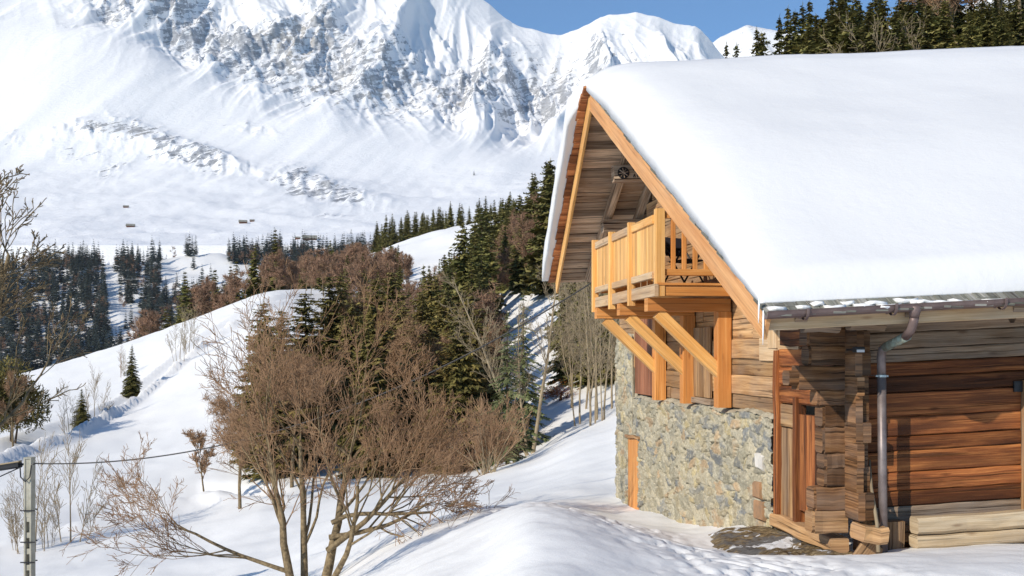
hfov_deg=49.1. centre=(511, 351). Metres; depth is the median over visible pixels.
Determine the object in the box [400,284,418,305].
russet tree
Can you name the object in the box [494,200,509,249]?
hillside fir
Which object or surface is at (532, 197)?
hillside tree
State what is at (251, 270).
crest fir
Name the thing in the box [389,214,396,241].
knoll fir
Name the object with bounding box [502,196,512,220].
hillside fir
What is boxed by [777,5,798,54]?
roofside fir
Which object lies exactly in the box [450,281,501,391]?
olive conifer
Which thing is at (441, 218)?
knoll fir
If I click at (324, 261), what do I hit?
russet tree
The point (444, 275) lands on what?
hillside fir
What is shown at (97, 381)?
sapling
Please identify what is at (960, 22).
roofside fir
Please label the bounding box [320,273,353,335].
olive conifer
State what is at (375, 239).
knoll fir
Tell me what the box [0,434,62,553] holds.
sapling
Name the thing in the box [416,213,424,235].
knoll fir
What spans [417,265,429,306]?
hillside fir
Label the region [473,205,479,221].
knoll fir
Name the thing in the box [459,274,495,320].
hillside fir
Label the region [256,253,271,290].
crest tree
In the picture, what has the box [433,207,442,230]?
knoll fir
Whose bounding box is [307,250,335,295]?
russet tree
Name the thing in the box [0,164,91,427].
bare tree
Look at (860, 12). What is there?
roofside fir
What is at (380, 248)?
knoll fir
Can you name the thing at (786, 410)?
side door
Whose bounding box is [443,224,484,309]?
hillside fir
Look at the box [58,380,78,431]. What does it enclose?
sapling
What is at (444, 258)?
hillside fir
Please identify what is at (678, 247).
folding chair
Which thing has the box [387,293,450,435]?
olive conifer
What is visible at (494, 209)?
knoll fir
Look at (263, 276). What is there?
crest tree
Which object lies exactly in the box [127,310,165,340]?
crest tree
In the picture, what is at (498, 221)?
hillside fir
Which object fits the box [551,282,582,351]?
hillside fir
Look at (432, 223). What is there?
knoll fir
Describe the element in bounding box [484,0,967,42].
sky
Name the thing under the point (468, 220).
knoll fir
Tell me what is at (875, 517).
stick
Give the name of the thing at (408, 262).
russet tree
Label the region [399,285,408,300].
hillside tree
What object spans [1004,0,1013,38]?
roofside fir
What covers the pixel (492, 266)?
hillside fir
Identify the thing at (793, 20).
roofside fir
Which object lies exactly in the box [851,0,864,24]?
roofside fir
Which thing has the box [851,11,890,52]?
roofside fir
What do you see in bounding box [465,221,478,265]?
hillside fir
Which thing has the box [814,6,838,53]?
roofside fir
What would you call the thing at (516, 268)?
hillside fir
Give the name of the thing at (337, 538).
bare tree
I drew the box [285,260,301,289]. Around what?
russet tree
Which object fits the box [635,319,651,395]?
barn door
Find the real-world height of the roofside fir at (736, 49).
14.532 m
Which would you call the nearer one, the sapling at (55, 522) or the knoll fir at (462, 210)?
the sapling at (55, 522)
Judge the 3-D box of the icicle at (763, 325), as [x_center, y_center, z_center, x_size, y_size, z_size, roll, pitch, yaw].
[2.494,-0.242,11.102,0.022,0.341,0.020,0,0,-30]
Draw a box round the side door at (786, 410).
[780,404,792,518]
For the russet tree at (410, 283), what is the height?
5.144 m
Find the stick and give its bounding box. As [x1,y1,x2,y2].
[868,460,880,551]
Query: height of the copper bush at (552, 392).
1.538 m
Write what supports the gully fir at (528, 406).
on the snow ground at (566, 512)
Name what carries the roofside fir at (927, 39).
on the snow ground at (566, 512)
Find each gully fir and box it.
[478,309,541,468]
[497,291,550,449]
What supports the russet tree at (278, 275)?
on the snow ground at (566, 512)
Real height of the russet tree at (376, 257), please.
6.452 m
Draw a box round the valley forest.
[0,227,374,372]
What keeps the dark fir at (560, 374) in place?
on the snow ground at (566, 512)
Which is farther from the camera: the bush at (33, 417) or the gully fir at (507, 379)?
the bush at (33, 417)
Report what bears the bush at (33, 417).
on the snow ground at (566, 512)
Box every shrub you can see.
[427,415,490,474]
[432,392,537,474]
[481,400,552,451]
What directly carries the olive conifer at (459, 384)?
on the snow ground at (566, 512)
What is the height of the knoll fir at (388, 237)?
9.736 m
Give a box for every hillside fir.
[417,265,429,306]
[438,254,454,276]
[440,260,451,289]
[441,266,454,314]
[442,261,449,288]
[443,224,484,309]
[444,254,455,285]
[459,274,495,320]
[460,249,478,315]
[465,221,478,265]
[468,218,486,287]
[472,271,500,372]
[475,233,509,339]
[475,247,508,358]
[476,205,494,280]
[476,207,502,310]
[478,209,500,263]
[478,285,505,375]
[482,214,503,293]
[490,212,497,236]
[492,210,509,244]
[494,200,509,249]
[497,219,512,280]
[498,195,525,262]
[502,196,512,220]
[504,203,509,226]
[504,234,521,286]
[506,208,531,295]
[507,200,516,226]
[510,178,542,268]
[512,199,530,238]
[513,158,555,297]
[521,162,549,286]
[544,281,562,293]
[544,283,576,348]
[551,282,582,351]
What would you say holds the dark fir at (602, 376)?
on the snow ground at (566, 512)
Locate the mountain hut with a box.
[302,235,317,239]
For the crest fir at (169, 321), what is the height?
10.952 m
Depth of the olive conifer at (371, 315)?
59.77 m
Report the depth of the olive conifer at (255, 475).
52.41 m
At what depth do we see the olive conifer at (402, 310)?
57.87 m
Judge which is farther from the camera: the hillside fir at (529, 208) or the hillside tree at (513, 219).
the hillside tree at (513, 219)
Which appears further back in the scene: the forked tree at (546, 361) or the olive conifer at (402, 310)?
the olive conifer at (402, 310)
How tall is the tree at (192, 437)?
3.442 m
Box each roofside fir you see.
[723,42,729,57]
[732,42,739,57]
[751,29,762,55]
[752,32,770,55]
[770,15,785,54]
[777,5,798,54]
[777,11,801,54]
[792,2,806,53]
[792,25,818,53]
[795,0,816,53]
[801,18,826,53]
[810,13,820,37]
[814,0,860,53]
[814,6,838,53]
[816,15,846,53]
[825,0,835,21]
[826,5,865,53]
[837,0,854,22]
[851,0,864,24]
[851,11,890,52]
[855,5,866,42]
[862,0,893,50]
[864,1,887,27]
[866,0,885,34]
[875,10,915,51]
[890,0,911,32]
[893,0,907,14]
[899,2,931,50]
[902,1,916,19]
[907,0,925,49]
[910,4,946,49]
[914,0,930,25]
[923,0,961,48]
[931,4,941,40]
[946,0,968,43]
[949,11,987,48]
[959,0,984,40]
[962,9,989,46]
[973,0,989,18]
[979,3,1005,45]
[984,9,1018,46]
[990,0,997,31]
[993,0,1001,20]
[993,0,1006,21]
[1003,0,1023,45]
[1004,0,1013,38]
[1012,0,1023,17]
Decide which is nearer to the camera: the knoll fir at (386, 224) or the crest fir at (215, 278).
the crest fir at (215, 278)
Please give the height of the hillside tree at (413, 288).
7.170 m
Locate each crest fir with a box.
[161,309,168,329]
[164,310,173,326]
[172,272,193,325]
[174,297,183,319]
[208,270,221,312]
[221,267,238,307]
[227,262,243,301]
[238,252,260,300]
[241,245,265,297]
[262,229,286,291]
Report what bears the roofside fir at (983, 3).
on the snow ground at (566, 512)
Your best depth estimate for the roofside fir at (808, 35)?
69.95 m
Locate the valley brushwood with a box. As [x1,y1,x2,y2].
[0,241,372,364]
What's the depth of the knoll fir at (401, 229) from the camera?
382.94 m
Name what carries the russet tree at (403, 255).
on the snow ground at (566, 512)
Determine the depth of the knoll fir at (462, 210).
402.30 m
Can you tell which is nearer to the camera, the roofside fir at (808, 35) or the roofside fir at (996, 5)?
the roofside fir at (996, 5)
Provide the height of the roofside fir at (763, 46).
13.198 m
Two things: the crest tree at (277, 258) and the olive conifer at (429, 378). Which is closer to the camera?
the olive conifer at (429, 378)
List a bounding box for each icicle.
[758,298,759,322]
[762,310,763,339]
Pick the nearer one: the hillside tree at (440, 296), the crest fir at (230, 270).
the hillside tree at (440, 296)
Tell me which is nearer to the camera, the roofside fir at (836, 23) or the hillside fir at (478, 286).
the roofside fir at (836, 23)
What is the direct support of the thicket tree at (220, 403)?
on the snow ground at (566, 512)
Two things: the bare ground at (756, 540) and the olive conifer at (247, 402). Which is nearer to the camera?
the bare ground at (756, 540)
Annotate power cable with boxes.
[35,282,591,463]
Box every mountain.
[0,0,723,267]
[713,25,891,57]
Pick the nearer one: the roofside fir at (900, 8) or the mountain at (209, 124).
the roofside fir at (900, 8)
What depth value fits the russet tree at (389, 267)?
127.59 m
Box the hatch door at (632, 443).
[628,438,638,509]
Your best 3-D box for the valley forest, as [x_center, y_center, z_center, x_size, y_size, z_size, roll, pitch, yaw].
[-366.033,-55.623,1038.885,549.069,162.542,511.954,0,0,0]
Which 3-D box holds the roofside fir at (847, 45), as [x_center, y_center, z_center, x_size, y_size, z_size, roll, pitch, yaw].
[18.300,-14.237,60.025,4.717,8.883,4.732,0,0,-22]
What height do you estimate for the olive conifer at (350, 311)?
8.693 m
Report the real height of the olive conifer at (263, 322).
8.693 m
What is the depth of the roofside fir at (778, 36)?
79.97 m
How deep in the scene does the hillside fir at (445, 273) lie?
104.23 m
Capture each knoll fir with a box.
[370,221,379,252]
[373,234,383,256]
[374,237,382,256]
[381,215,388,241]
[381,223,387,248]
[383,221,392,246]
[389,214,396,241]
[389,222,399,245]
[397,219,402,242]
[400,210,412,240]
[411,212,419,237]
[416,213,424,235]
[422,215,430,233]
[430,209,435,231]
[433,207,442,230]
[436,207,444,229]
[444,201,454,228]
[455,205,464,225]
[456,207,465,224]
[465,211,472,224]
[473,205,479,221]
[475,198,480,221]
[483,196,489,211]
[492,200,497,218]
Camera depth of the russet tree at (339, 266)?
131.06 m
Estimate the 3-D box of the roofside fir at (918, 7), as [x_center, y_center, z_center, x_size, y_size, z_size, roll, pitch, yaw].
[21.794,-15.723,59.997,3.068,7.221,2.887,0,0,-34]
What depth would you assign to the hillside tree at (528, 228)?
128.85 m
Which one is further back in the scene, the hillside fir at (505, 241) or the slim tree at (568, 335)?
the hillside fir at (505, 241)
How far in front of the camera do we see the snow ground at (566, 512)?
41.50 m
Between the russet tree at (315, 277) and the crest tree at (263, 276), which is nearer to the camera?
the russet tree at (315, 277)
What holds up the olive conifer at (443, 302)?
on the snow ground at (566, 512)
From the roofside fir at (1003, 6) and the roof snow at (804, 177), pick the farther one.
the roofside fir at (1003, 6)
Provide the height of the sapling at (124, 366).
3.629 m
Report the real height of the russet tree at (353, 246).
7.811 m
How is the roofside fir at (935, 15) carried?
on the snow ground at (566, 512)
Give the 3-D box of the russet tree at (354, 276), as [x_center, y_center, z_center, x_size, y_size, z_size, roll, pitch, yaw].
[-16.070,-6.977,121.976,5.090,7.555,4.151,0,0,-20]
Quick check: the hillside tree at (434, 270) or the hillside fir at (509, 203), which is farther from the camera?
the hillside fir at (509, 203)
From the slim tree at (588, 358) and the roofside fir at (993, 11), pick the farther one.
the roofside fir at (993, 11)
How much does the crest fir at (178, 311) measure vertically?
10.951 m
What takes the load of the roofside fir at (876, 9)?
on the snow ground at (566, 512)
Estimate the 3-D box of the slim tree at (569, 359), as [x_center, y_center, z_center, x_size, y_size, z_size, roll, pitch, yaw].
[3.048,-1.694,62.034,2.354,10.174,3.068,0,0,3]
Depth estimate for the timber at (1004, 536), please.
12.19 m
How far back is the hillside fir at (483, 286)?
88.20 m
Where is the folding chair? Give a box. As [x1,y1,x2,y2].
[665,237,703,282]
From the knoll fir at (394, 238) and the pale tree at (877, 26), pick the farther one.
the knoll fir at (394, 238)
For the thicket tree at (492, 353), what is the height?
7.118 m
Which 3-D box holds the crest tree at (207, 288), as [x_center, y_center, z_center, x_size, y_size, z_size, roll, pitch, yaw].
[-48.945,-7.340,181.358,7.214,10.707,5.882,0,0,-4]
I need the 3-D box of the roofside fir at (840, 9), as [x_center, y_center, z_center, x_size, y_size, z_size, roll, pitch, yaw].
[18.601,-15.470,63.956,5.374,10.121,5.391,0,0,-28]
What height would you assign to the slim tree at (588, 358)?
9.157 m
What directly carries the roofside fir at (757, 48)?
on the snow ground at (566, 512)
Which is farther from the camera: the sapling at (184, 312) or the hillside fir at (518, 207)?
the hillside fir at (518, 207)
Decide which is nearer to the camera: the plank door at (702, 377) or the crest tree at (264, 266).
the plank door at (702, 377)
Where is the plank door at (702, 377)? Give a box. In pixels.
[694,327,711,397]
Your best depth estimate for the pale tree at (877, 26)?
57.82 m
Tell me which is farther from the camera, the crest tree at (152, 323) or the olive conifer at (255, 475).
the crest tree at (152, 323)
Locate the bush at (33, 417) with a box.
[0,355,53,443]
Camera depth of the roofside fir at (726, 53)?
94.98 m
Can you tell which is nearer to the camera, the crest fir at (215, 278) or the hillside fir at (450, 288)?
the hillside fir at (450, 288)
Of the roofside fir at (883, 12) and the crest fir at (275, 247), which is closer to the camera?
the roofside fir at (883, 12)
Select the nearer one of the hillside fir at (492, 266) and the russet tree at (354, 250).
the hillside fir at (492, 266)
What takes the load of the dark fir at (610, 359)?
on the snow ground at (566, 512)
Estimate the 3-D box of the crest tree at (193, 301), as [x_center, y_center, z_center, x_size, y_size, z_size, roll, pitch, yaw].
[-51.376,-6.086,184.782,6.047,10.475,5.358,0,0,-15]
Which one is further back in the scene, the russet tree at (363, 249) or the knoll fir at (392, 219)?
the knoll fir at (392, 219)
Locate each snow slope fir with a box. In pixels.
[69,390,91,426]
[120,345,141,397]
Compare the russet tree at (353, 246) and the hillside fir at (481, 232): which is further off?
the russet tree at (353, 246)
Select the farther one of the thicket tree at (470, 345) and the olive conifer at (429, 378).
the thicket tree at (470, 345)
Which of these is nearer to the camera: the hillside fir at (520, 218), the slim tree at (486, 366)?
the slim tree at (486, 366)
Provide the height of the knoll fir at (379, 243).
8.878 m
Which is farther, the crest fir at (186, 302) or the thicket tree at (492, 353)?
the crest fir at (186, 302)
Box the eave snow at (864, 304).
[766,298,987,310]
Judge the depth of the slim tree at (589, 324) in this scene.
52.92 m
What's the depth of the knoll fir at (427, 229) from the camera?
328.77 m
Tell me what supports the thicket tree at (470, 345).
on the snow ground at (566, 512)
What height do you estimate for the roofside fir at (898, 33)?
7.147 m
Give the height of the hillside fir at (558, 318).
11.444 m
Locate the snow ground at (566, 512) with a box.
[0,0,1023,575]
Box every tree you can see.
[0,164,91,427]
[0,370,35,446]
[60,257,517,575]
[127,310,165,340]
[134,309,161,334]
[181,426,216,491]
[188,287,212,315]
[190,275,229,317]
[201,386,260,508]
[217,268,251,306]
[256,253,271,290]
[258,249,289,289]
[258,260,267,291]
[269,266,285,288]
[270,343,346,487]
[283,259,300,289]
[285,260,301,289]
[296,256,313,290]
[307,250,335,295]
[307,269,321,291]
[308,247,335,297]
[325,252,355,290]
[336,289,408,342]
[339,250,345,261]
[343,242,369,285]
[343,255,384,302]
[347,242,360,254]
[353,257,363,269]
[358,245,367,256]
[366,252,383,272]
[375,260,394,296]
[378,248,396,260]
[383,248,405,281]
[384,312,463,460]
[396,251,413,280]
[399,282,420,313]
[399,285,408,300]
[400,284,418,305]
[401,254,413,282]
[401,280,420,293]
[421,282,473,321]
[425,265,439,277]
[436,246,584,455]
[436,326,498,378]
[438,272,442,289]
[449,277,514,362]
[477,325,498,414]
[478,333,527,379]
[491,246,516,298]
[492,210,519,255]
[508,211,540,268]
[509,211,539,252]
[531,188,545,224]
[540,282,593,425]
[552,283,585,407]
[561,284,615,425]
[567,282,607,419]
[577,290,615,408]
[578,288,618,420]
[598,319,618,408]
[820,0,941,53]
[898,0,987,44]
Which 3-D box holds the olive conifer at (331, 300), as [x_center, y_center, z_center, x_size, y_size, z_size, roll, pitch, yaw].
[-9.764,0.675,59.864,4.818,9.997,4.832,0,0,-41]
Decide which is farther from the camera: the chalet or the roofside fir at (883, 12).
the roofside fir at (883, 12)
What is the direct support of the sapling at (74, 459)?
on the snow ground at (566, 512)
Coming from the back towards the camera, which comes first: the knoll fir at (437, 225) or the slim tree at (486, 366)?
the knoll fir at (437, 225)
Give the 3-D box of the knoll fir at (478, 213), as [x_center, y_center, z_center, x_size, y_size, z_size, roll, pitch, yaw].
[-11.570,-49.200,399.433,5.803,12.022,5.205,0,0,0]
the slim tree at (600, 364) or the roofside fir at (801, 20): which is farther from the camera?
the roofside fir at (801, 20)
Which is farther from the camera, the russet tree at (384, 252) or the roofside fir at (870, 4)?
the russet tree at (384, 252)
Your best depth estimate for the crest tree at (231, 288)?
180.20 m
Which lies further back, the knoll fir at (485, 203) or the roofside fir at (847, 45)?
the knoll fir at (485, 203)
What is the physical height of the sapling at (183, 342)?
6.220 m
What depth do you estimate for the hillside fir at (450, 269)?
113.91 m
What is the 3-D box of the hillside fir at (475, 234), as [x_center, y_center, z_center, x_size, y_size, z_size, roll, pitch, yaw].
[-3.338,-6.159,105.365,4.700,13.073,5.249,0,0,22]
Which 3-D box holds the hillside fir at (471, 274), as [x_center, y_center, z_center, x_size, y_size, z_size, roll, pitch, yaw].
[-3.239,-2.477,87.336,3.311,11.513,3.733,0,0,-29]
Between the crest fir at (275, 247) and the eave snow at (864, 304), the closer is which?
the eave snow at (864, 304)
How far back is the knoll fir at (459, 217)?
392.25 m
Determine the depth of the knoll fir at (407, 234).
363.24 m
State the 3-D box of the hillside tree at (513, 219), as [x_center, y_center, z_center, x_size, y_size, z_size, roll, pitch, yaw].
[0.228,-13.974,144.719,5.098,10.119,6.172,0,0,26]
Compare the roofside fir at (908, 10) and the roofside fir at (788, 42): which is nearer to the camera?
the roofside fir at (908, 10)
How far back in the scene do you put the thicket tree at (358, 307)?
61.28 m
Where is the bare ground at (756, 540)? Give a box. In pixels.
[709,526,852,555]
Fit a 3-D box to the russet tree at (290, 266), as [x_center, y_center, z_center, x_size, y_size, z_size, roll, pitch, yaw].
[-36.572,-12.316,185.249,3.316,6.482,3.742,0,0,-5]
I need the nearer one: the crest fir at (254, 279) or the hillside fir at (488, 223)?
the hillside fir at (488, 223)
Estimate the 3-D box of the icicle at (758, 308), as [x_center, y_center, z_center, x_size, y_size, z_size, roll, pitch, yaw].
[2.449,-0.408,11.097,0.022,0.246,0.020,0,0,15]
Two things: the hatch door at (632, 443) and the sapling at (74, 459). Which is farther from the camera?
the sapling at (74, 459)
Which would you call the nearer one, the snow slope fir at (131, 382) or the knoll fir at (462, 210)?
the snow slope fir at (131, 382)
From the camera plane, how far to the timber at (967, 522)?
12.19 m
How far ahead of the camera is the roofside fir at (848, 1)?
69.94 m
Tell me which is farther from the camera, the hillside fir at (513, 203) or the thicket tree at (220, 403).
the hillside fir at (513, 203)
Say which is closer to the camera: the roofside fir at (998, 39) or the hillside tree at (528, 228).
the roofside fir at (998, 39)
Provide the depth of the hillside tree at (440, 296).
78.46 m
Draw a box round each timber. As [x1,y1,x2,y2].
[909,528,1023,547]
[910,509,1023,533]
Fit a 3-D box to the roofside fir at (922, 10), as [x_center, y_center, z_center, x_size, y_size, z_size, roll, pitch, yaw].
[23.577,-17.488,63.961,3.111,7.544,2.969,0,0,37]
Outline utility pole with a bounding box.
[0,457,37,575]
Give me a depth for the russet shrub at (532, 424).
54.51 m
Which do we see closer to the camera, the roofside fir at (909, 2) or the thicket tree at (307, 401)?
the thicket tree at (307, 401)
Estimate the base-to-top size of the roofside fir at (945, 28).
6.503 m
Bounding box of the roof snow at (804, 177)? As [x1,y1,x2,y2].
[542,46,1023,303]
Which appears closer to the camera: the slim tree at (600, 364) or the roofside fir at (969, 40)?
the slim tree at (600, 364)
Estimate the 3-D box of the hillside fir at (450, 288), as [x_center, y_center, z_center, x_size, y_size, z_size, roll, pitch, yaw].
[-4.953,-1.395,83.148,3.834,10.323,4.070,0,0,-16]
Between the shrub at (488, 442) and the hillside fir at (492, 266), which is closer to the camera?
the shrub at (488, 442)
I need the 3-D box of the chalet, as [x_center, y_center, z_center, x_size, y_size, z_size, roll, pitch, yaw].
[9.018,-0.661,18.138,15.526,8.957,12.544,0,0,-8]
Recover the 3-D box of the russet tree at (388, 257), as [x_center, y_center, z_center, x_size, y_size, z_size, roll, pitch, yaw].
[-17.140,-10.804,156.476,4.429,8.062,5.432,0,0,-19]
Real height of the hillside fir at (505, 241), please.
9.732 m
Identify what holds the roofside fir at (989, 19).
on the snow ground at (566, 512)
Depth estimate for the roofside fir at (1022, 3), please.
73.87 m
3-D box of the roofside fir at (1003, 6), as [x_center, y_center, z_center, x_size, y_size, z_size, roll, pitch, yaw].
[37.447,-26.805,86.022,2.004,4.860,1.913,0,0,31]
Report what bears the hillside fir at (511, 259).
on the snow ground at (566, 512)
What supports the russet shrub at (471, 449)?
on the snow ground at (566, 512)
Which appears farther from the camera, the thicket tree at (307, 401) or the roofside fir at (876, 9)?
the roofside fir at (876, 9)
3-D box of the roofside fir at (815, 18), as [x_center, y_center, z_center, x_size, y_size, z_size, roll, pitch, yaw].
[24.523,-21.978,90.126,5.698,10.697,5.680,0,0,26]
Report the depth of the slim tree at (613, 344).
55.96 m
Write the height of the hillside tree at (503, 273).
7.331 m
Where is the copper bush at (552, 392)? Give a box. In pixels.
[531,379,578,400]
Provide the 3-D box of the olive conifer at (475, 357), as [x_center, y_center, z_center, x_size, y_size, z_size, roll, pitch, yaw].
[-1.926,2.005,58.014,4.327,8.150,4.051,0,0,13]
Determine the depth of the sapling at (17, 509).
41.45 m
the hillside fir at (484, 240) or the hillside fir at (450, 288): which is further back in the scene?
the hillside fir at (484, 240)
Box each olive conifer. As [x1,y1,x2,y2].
[228,299,280,460]
[228,327,286,468]
[241,309,321,482]
[287,290,340,462]
[307,275,353,417]
[311,298,387,462]
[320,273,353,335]
[331,319,409,479]
[356,279,402,382]
[375,272,411,352]
[377,302,412,434]
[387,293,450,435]
[387,319,444,471]
[409,272,454,339]
[412,309,492,474]
[426,285,451,322]
[426,287,459,389]
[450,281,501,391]
[460,318,502,456]
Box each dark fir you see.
[542,282,578,385]
[562,282,598,388]
[574,293,616,383]
[599,321,618,377]
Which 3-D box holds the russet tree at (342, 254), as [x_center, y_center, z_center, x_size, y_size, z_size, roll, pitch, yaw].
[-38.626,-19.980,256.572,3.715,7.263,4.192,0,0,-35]
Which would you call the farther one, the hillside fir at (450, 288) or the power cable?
the hillside fir at (450, 288)
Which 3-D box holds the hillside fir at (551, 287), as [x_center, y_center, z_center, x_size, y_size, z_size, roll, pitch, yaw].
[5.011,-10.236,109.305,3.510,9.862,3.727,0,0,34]
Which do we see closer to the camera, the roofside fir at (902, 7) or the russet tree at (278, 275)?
the roofside fir at (902, 7)
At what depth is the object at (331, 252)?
185.63 m
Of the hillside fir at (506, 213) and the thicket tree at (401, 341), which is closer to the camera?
the thicket tree at (401, 341)
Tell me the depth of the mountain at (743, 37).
6526.78 m
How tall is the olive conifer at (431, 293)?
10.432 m
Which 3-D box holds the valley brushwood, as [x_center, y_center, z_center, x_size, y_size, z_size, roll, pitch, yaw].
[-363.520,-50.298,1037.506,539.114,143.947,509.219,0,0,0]
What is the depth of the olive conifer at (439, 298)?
69.82 m
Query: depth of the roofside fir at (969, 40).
55.92 m
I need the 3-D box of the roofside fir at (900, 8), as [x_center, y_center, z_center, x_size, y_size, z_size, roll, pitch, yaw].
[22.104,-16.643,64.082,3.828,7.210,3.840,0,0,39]
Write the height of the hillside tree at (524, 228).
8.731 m
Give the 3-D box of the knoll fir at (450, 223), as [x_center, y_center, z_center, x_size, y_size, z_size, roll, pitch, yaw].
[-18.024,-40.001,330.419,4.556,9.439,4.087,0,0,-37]
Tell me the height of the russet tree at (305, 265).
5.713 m
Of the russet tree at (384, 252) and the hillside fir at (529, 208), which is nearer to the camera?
the hillside fir at (529, 208)
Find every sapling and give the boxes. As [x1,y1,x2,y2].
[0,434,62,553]
[0,474,23,553]
[35,480,61,547]
[41,415,109,541]
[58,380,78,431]
[80,363,114,416]
[118,344,126,373]
[165,304,190,360]
[181,299,202,354]
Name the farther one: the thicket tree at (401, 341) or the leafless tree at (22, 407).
the leafless tree at (22, 407)
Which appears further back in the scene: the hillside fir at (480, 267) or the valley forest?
the valley forest
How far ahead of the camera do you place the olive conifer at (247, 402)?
55.54 m
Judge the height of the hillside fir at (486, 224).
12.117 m
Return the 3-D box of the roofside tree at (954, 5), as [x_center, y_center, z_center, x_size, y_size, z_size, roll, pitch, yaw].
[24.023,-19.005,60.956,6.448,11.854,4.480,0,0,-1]
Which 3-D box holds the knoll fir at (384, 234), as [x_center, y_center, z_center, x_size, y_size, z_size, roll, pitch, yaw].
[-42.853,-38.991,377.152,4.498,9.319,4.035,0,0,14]
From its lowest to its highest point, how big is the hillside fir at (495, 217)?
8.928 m
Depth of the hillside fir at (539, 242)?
112.53 m
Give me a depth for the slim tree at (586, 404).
60.06 m
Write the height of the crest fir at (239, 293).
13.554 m
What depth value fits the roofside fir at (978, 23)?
57.88 m
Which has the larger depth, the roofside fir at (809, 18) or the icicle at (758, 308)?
the roofside fir at (809, 18)
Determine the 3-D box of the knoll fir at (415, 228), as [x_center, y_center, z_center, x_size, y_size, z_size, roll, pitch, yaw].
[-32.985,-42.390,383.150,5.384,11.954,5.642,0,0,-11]
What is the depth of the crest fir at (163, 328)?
192.25 m
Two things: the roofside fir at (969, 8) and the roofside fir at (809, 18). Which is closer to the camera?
the roofside fir at (969, 8)
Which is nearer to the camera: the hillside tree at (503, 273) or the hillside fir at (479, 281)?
the hillside fir at (479, 281)
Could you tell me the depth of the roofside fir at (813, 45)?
68.08 m
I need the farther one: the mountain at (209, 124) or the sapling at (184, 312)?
the mountain at (209, 124)
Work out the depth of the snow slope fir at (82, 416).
83.13 m
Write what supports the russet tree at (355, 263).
on the snow ground at (566, 512)
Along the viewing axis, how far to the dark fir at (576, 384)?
67.58 m
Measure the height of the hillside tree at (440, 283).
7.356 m
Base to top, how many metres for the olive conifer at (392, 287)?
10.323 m
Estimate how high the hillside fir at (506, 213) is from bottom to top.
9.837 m
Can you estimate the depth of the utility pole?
24.91 m
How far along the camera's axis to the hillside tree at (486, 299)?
74.85 m
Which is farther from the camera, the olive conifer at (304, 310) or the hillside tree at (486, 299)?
the hillside tree at (486, 299)
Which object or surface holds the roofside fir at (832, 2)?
on the snow ground at (566, 512)
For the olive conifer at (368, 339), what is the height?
7.824 m

